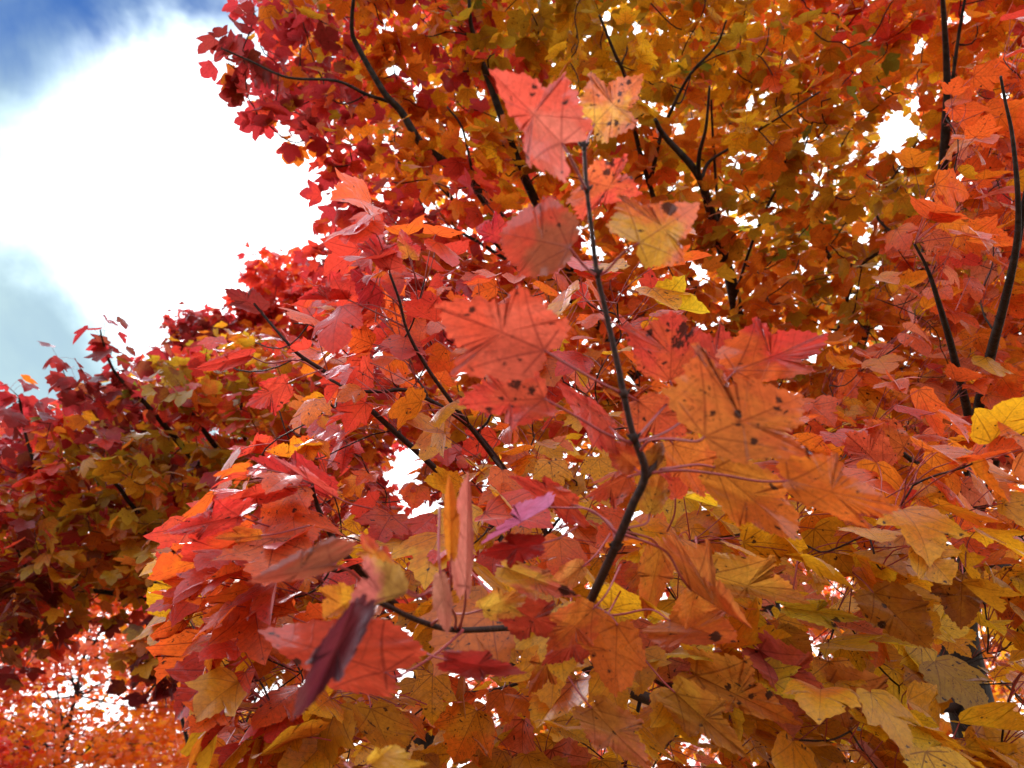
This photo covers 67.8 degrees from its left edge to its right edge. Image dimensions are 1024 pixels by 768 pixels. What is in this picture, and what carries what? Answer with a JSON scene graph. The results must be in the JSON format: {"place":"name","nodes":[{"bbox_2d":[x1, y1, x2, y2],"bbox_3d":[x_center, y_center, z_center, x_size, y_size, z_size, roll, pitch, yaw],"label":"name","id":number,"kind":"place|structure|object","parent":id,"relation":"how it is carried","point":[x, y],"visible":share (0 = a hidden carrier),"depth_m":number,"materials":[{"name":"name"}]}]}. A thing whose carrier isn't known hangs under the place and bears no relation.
{"place":"outdoors","nodes":[
{"label":"outdoors","id":0,"kind":"place"},
{"bbox_2d":[0,0,1023,767],"label":"sky","id":1,"kind":"structure","parent":0,"point":[130,190],"materials":[{"name":"white"}]},
{"bbox_3d":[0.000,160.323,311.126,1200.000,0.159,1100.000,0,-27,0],"label":"ground","id":2,"kind":"structure","parent":0,"visible":0},
{"bbox_2d":[0,630,79,767],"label":"maple tree","id":3,"kind":"object","parent":2,"relation":"on","point":[6,747],"visible":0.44,"depth_m":12.15,"materials":[{"name":"red plant"}]},
{"bbox_2d":[0,537,258,767],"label":"maple tree","id":4,"kind":"object","parent":2,"relation":"on","point":[126,749],"visible":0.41,"depth_m":13.10,"materials":[{"name":"orange plant"}]},
{"bbox_2d":[83,687,253,765],"bbox_3d":[-7.431,7.608,17.433,4.260,5.590,4.242,0,-27,0],"label":"maple tree","id":5,"kind":"object","parent":2,"relation":"on","point":[168,748],"visible":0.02,"depth_m":16.71,"materials":[{"name":"orange plant"}]},
{"bbox_2d":[0,314,494,748],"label":"maple tree","id":6,"kind":"object","parent":2,"relation":"on","point":[123,442],"visible":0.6,"depth_m":3.25,"materials":[{"name":"red plant"}]},
{"bbox_2d":[88,242,407,742],"bbox_3d":[-2.123,1.476,5.831,2.472,5.980,2.401,0,-27,0],"label":"maple tree","id":7,"kind":"object","parent":2,"relation":"on","point":[271,281],"visible":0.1,"depth_m":6.36,"materials":[{"name":"red plant"}]},
{"bbox_2d":[133,4,1023,767],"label":"maple tree","id":8,"kind":"object","parent":2,"relation":"on","point":[893,502],"visible":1,"depth_m":0.96,"materials":[{"name":"red plant"}]},
{"bbox_2d":[449,583,753,767],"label":"maple tree","id":9,"kind":"object","parent":2,"relation":"on","point":[495,717],"visible":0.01,"depth_m":12.60,"materials":[{"name":"orange plant"}]},
{"bbox_2d":[196,0,1023,765],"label":"maple tree","id":10,"kind":"object","parent":2,"relation":"on","point":[706,68],"visible":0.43,"depth_m":3.02,"materials":[{"name":"orange plant"}]},
{"bbox_2d":[697,559,981,765],"bbox_3d":[6.208,6.258,14.765,5.668,5.573,4.907,0,-27,0],"label":"maple tree","id":11,"kind":"object","parent":2,"relation":"on","point":[824,592],"visible":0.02,"depth_m":14.62,"materials":[{"name":"orange plant"}]},
{"bbox_2d":[943,557,1023,734],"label":"maple tree","id":12,"kind":"object","parent":2,"relation":"on","point":[996,690],"visible":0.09,"depth_m":11.43,"materials":[{"name":"orange plant"}]}
]}

